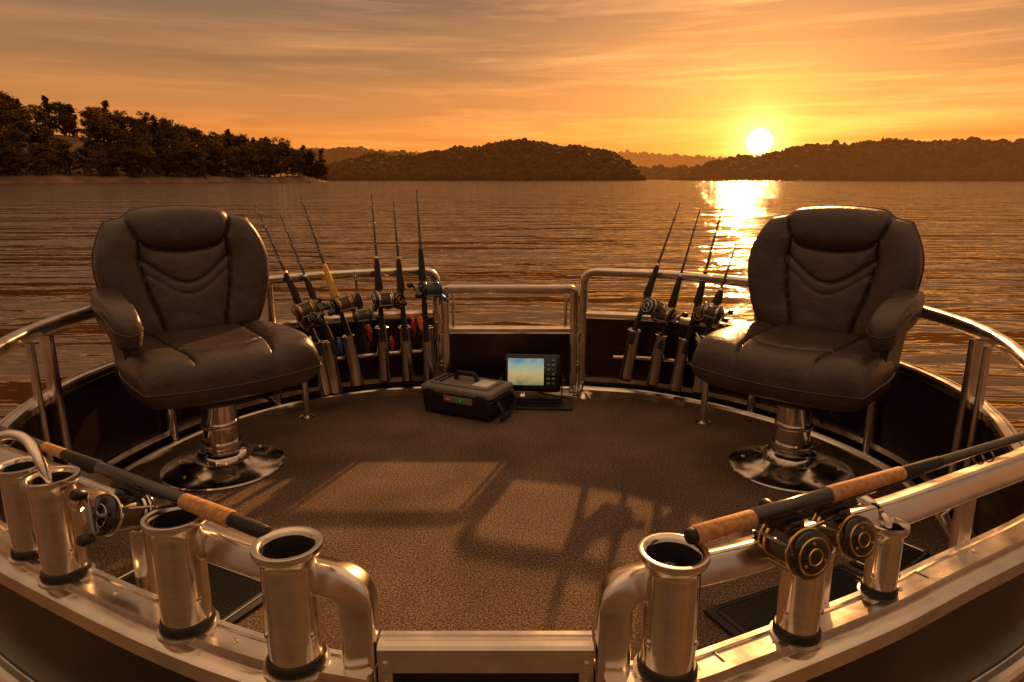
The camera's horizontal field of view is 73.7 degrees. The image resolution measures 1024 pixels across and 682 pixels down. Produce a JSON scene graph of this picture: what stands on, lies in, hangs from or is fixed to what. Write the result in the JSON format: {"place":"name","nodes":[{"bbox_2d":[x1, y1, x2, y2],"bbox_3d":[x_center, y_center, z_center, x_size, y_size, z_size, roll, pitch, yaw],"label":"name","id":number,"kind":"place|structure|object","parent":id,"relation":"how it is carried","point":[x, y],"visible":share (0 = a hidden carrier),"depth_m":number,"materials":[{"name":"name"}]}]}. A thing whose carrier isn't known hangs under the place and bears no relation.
{"place":"outdoors","nodes":[
{"label":"outdoors","id":0,"kind":"place"},
{"bbox_2d":[0,126,327,182],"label":"shore","id":1,"kind":"structure","parent":0,"point":[62,177],"depth_m":289.82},
{"bbox_2d":[0,91,328,180],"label":"tree line","id":2,"kind":"object","parent":1,"relation":"on","point":[188,151],"visible":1,"depth_m":300.62,"materials":[{"name":"green plant"}]},
{"bbox_2d":[224,146,420,176],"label":"hill","id":3,"kind":"structure","parent":0,"point":[338,154],"depth_m":917.97,"materials":[{"name":"plant"}]},
{"bbox_2d":[309,137,645,180],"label":"hill","id":4,"kind":"structure","parent":0,"point":[524,159],"depth_m":590.81,"materials":[{"name":"plant"}]},
{"bbox_2d":[0,180,1023,431],"bbox_3d":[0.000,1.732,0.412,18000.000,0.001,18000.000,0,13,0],"label":"water","id":5,"kind":"structure","parent":0,"point":[572,232],"depth_m":19.79,"materials":[{"name":"brown liquid"}]},
{"bbox_2d":[0,267,1023,681],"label":"pontoon boat","id":6,"kind":"object","parent":5,"relation":"on","point":[458,549],"visible":0.66,"depth_m":2.30,"materials":[{"name":"metal"}]},
{"bbox_2d":[0,456,47,565],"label":"rod holder","id":7,"kind":"object","parent":6,"relation":"attached to","point":[17,510],"visible":0.5,"depth_m":1.33,"materials":[{"name":"metal"}]},
{"bbox_2d":[0,430,95,589],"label":"rod holder","id":8,"kind":"object","parent":6,"relation":"attached to","point":[64,559],"visible":0.98,"depth_m":1.26,"materials":[{"name":"metal"}]},
{"bbox_2d":[0,425,271,546],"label":"fishing rod","id":9,"kind":"object","parent":8,"relation":"on","point":[128,504],"visible":0.92,"depth_m":1.14,"materials":[{"name":"black plastic"}]},
{"bbox_2d":[140,504,219,645],"bbox_3d":[-0.548,0.380,1.145,0.100,0.208,0.126,0,13,0],"label":"rod holder","id":10,"kind":"object","parent":6,"relation":"attached to","point":[188,611],"visible":0.86,"depth_m":1.11,"materials":[{"name":"metal"}]},
{"bbox_2d":[116,560,262,623],"bbox_3d":[-0.980,0.745,2.007,0.500,0.017,0.340,7,15,26],"label":"foot mat","id":11,"kind":"object","parent":6,"relation":"on","point":[236,597],"visible":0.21,"depth_m":2.02,"materials":[{"name":"black rubber"}]},
{"bbox_2d":[90,205,321,491],"bbox_3d":[-1.261,0.007,2.798,0.754,1.089,0.735,-11,17,-39],"label":"boat seat","id":12,"kind":"object","parent":6,"relation":"on","point":[178,295],"visible":1,"depth_m":2.79,"materials":[{"name":"leather"}]},
{"bbox_2d":[250,526,330,681],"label":"rod holder","id":13,"kind":"object","parent":6,"relation":"attached to","point":[298,649],"visible":1,"depth_m":1.02,"materials":[{"name":"metal"}]},
{"bbox_2d":[312,340,332,396],"bbox_3d":[-0.991,0.135,3.607,0.076,0.292,0.172,-9,9,2],"label":"rod holder","id":14,"kind":"object","parent":6,"relation":"attached to","point":[324,382],"visible":0.62,"depth_m":3.54,"materials":[{"name":"metal"}]},
{"bbox_2d":[255,205,329,355],"bbox_3d":[-1.089,-0.331,3.451,0.185,0.837,0.170,-23,3,5],"label":"fishing rod","id":15,"kind":"object","parent":14,"relation":"in","point":[301,309],"visible":0.92,"depth_m":3.49,"materials":[{"name":"black plastic"}]},
{"bbox_2d":[323,340,342,395],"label":"rod holder","id":16,"kind":"object","parent":6,"relation":"attached to","point":[333,365],"visible":0.77,"depth_m":3.56,"materials":[{"name":"metal"}]},
{"bbox_2d":[279,214,338,354],"bbox_3d":[-1.068,-0.286,3.470,0.186,0.780,0.189,-22,2,5],"label":"fishing rod","id":17,"kind":"object","parent":16,"relation":"in","point":[313,319],"visible":0.8,"depth_m":3.53,"materials":[{"name":"black plastic"}]},
{"bbox_2d":[336,337,342,357],"bbox_3d":[-0.895,0.031,3.542,0.031,0.102,0.054,-6,13,1],"label":"fishing lure","id":18,"kind":"object","parent":17,"relation":"hanging from","point":[339,344],"visible":1,"depth_m":3.54,"materials":[{"name":"blue plastic"}]},
{"bbox_2d":[341,334,363,387],"bbox_3d":[-0.846,0.099,3.681,0.076,0.281,0.172,-9,9,2],"label":"rod holder","id":19,"kind":"object","parent":6,"relation":"attached to","point":[351,350],"visible":0.96,"depth_m":3.61,"materials":[{"name":"metal"}]},
{"bbox_2d":[300,198,355,335],"bbox_3d":[-0.952,-0.347,3.506,0.183,0.829,0.193,-18,5,4],"label":"fishing rod","id":20,"kind":"object","parent":19,"relation":"in","point":[339,306],"visible":0.96,"depth_m":3.55,"materials":[{"name":"black plastic"}]},
{"bbox_2d":[352,272,379,352],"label":"fishing rod","id":21,"kind":"object","parent":19,"relation":"in","point":[361,315],"visible":1,"depth_m":3.60,"materials":[{"name":"black plastic"}]},
{"bbox_2d":[366,324,371,344],"bbox_3d":[-0.755,-0.036,3.608,0.031,0.102,0.054,-6,13,1],"label":"fishing lure","id":22,"kind":"object","parent":21,"relation":"hanging from","point":[369,331],"visible":1,"depth_m":3.61,"materials":[{"name":"red plastic"}]},
{"bbox_2d":[374,325,390,382],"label":"rod holder","id":23,"kind":"object","parent":6,"relation":"attached to","point":[383,363],"visible":0.86,"depth_m":3.70,"materials":[{"name":"metal"}]},
{"bbox_2d":[370,194,406,341],"bbox_3d":[-0.659,-0.386,3.587,0.186,0.785,0.163,-4,5,1],"label":"fishing rod","id":24,"kind":"object","parent":23,"relation":"in","point":[380,299],"visible":0.94,"depth_m":3.62,"materials":[{"name":"black plastic"}]},
{"bbox_2d":[389,336,393,353],"bbox_3d":[-0.645,0.018,3.663,0.028,0.093,0.050,-6,13,1],"label":"fishing lure","id":25,"kind":"object","parent":24,"relation":"hanging from","point":[391,341],"visible":1,"depth_m":3.66,"materials":[{"name":"red plastic"}]},
{"bbox_2d":[397,325,413,382],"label":"rod holder","id":26,"kind":"object","parent":6,"relation":"attached to","point":[406,358],"visible":0.91,"depth_m":3.75,"materials":[{"name":"metal"}]},
{"bbox_2d":[372,201,407,341],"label":"fishing rod","id":27,"kind":"object","parent":26,"relation":"in","point":[399,295],"visible":0.65,"depth_m":3.67,"materials":[{"name":"black plastic"}]},
{"bbox_2d":[421,325,434,381],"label":"rod holder","id":28,"kind":"object","parent":6,"relation":"attached to","point":[428,361],"visible":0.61,"depth_m":3.77,"materials":[{"name":"metal"}]},
{"bbox_2d":[407,190,441,341],"bbox_3d":[-0.472,-0.398,3.622,0.184,0.820,0.192,-3,5,1],"label":"fishing rod","id":29,"kind":"object","parent":28,"relation":"in","point":[424,289],"visible":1,"depth_m":3.67,"materials":[{"name":"black plastic"}]},
{"bbox_2d":[411,318,415,333],"bbox_3d":[-0.530,-0.077,3.671,0.028,0.093,0.050,-6,13,1],"label":"fishing lure","id":30,"kind":"object","parent":29,"relation":"hanging from","point":[413,324],"visible":1,"depth_m":3.67,"materials":[{"name":"red plastic"}]},
{"bbox_2d":[417,313,422,333],"bbox_3d":[-0.494,-0.096,3.664,0.034,0.112,0.060,-6,13,1],"label":"fishing lure","id":31,"kind":"object","parent":29,"relation":"hanging from","point":[419,320],"visible":1,"depth_m":3.66,"materials":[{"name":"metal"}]},
{"bbox_2d":[439,294,448,304],"bbox_3d":[-0.366,-0.229,3.657,0.084,0.025,0.045,36,11,-8],"label":"fishing lure","id":32,"kind":"object","parent":29,"relation":"hanging from","point":[443,297],"visible":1,"depth_m":3.66,"materials":[{"name":"blue plastic"}]},
{"bbox_2d":[419,370,515,421],"bbox_3d":[-0.219,0.267,3.586,0.476,0.218,0.271,7,15,26],"label":"tackle box","id":33,"kind":"object","parent":6,"relation":"on","point":[467,394],"visible":1,"depth_m":3.51,"materials":[{"name":"black plastic"}]},
{"bbox_2d":[472,379,496,387],"bbox_3d":[-0.142,0.220,3.528,0.090,0.006,0.110,7,15,26],"label":"lid window","id":34,"kind":"structure","parent":33,"relation":"in","point":[482,383],"depth_m":3.52,"materials":[{"name":"clear plastic"}]},
{"bbox_2d":[499,353,580,410],"bbox_3d":[0.149,0.205,3.735,0.473,0.268,0.287,1,13,4],"label":"fish finder","id":35,"kind":"object","parent":6,"relation":"on","point":[540,373],"visible":0.9,"depth_m":3.70,"materials":[{"name":"black plastic"}]},
{"bbox_2d":[619,328,641,380],"bbox_3d":[0.636,0.063,3.734,0.076,0.283,0.172,8,13,-2],"label":"rod holder","id":36,"kind":"object","parent":6,"relation":"attached to","point":[628,361],"visible":0.9,"depth_m":3.67,"materials":[{"name":"metal"}]},
{"bbox_2d":[627,203,679,344],"bbox_3d":[0.816,-0.329,3.569,0.185,0.784,0.170,19,5,-4],"label":"fishing rod","id":37,"kind":"object","parent":36,"relation":"in","point":[649,305],"visible":0.88,"depth_m":3.60,"materials":[{"name":"black plastic"}]},
{"bbox_2d":[646,333,668,386],"bbox_3d":[0.781,0.091,3.727,0.076,0.287,0.172,8,13,-2],"label":"rod holder","id":38,"kind":"object","parent":6,"relation":"attached to","point":[655,367],"visible":0.94,"depth_m":3.66,"materials":[{"name":"metal"}]},
{"bbox_2d":[651,210,699,349],"bbox_3d":[0.868,-0.318,3.535,0.183,0.757,0.193,15,5,-4],"label":"fishing rod","id":39,"kind":"object","parent":38,"relation":"in","point":[667,317],"visible":0.87,"depth_m":3.58,"materials":[{"name":"black plastic"}]},
{"bbox_2d":[633,533,710,681],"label":"rod holder","id":40,"kind":"object","parent":6,"relation":"attached to","point":[669,625],"visible":1,"depth_m":1.00,"materials":[{"name":"metal"}]},
{"bbox_2d":[669,336,692,392],"bbox_3d":[0.894,0.116,3.682,0.076,0.296,0.172,8,13,-2],"label":"rod holder","id":41,"kind":"object","parent":6,"relation":"attached to","point":[678,372],"visible":0.91,"depth_m":3.61,"materials":[{"name":"metal"}]},
{"bbox_2d":[682,203,724,354],"bbox_3d":[1.062,-0.303,3.512,0.185,0.804,0.170,13,5,-3],"label":"fishing rod","id":42,"kind":"object","parent":41,"relation":"in","point":[696,317],"visible":0.66,"depth_m":3.54,"materials":[{"name":"black plastic"}]},
{"bbox_2d":[693,334,704,394],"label":"rod holder","id":43,"kind":"object","parent":6,"relation":"attached to","point":[697,386],"visible":0.29,"depth_m":3.52,"materials":[{"name":"metal"}]},
{"bbox_2d":[700,244,735,339],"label":"fishing rod","id":44,"kind":"object","parent":43,"relation":"in","point":[715,311],"visible":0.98,"depth_m":3.40,"materials":[{"name":"black plastic"}]},
{"bbox_2d":[703,564,862,637],"bbox_3d":[0.870,0.772,1.891,0.560,0.017,0.360,-6,15,-24],"label":"foot mat","id":45,"kind":"object","parent":6,"relation":"on","point":[744,614],"visible":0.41,"depth_m":1.94,"materials":[{"name":"black rubber"}]},
{"bbox_2d":[769,541,835,652],"bbox_3d":[0.472,0.404,1.128,0.087,0.170,0.113,0,13,0],"label":"rod holder","id":46,"kind":"object","parent":6,"relation":"attached to","point":[795,622],"visible":0.59,"depth_m":1.09,"materials":[{"name":"metal"}]},
{"bbox_2d":[690,205,924,493],"bbox_3d":[1.210,0.012,2.778,0.754,1.089,0.735,12,18,41],"label":"boat seat","id":47,"kind":"object","parent":6,"relation":"on","point":[837,297],"visible":1,"depth_m":2.77,"materials":[{"name":"leather"}]},
{"bbox_2d":[684,432,1023,579],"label":"fishing rod","id":48,"kind":"object","parent":6,"relation":"on","point":[782,532],"visible":0.98,"depth_m":1.07,"materials":[{"name":"black plastic"}]},
{"bbox_2d":[857,495,909,602],"bbox_3d":[0.654,0.369,1.257,0.078,0.178,0.140,-8,15,-29],"label":"rod holder","id":49,"kind":"object","parent":6,"relation":"attached to","point":[880,578],"visible":0.75,"depth_m":1.21,"materials":[{"name":"metal"}]},
{"bbox_2d":[849,543,929,571],"bbox_3d":[1.220,0.698,2.202,0.260,0.017,0.140,-10,17,-37],"label":"foot mat","id":50,"kind":"object","parent":6,"relation":"on","point":[912,555],"visible":0.34,"depth_m":2.19,"materials":[{"name":"black rubber"}]},
{"bbox_2d":[808,431,1023,560],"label":"fishing rod","id":51,"kind":"object","parent":6,"relation":"on","point":[850,536],"visible":0.56,"depth_m":1.13,"materials":[{"name":"black metal"}]},
{"bbox_2d":[0,0,1023,158],"label":"sky","id":52,"kind":"structure","parent":0,"point":[712,78],"materials":[{"name":"orange"}]},
{"bbox_2d":[295,147,760,167],"bbox_3d":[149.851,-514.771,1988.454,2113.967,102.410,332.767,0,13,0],"label":"hill","id":53,"kind":"structure","parent":0,"point":[646,159],"depth_m":1920.76,"materials":[{"name":"plant"}]},
{"bbox_2d":[637,164,698,179],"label":"hill","id":54,"kind":"structure","parent":0,"point":[659,172],"depth_m":983.76,"materials":[{"name":"plant"}]},
{"bbox_2d":[672,136,1023,180],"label":"hill","id":55,"kind":"structure","parent":0,"point":[971,158],"depth_m":537.07,"materials":[{"name":"plant"}]}
]}

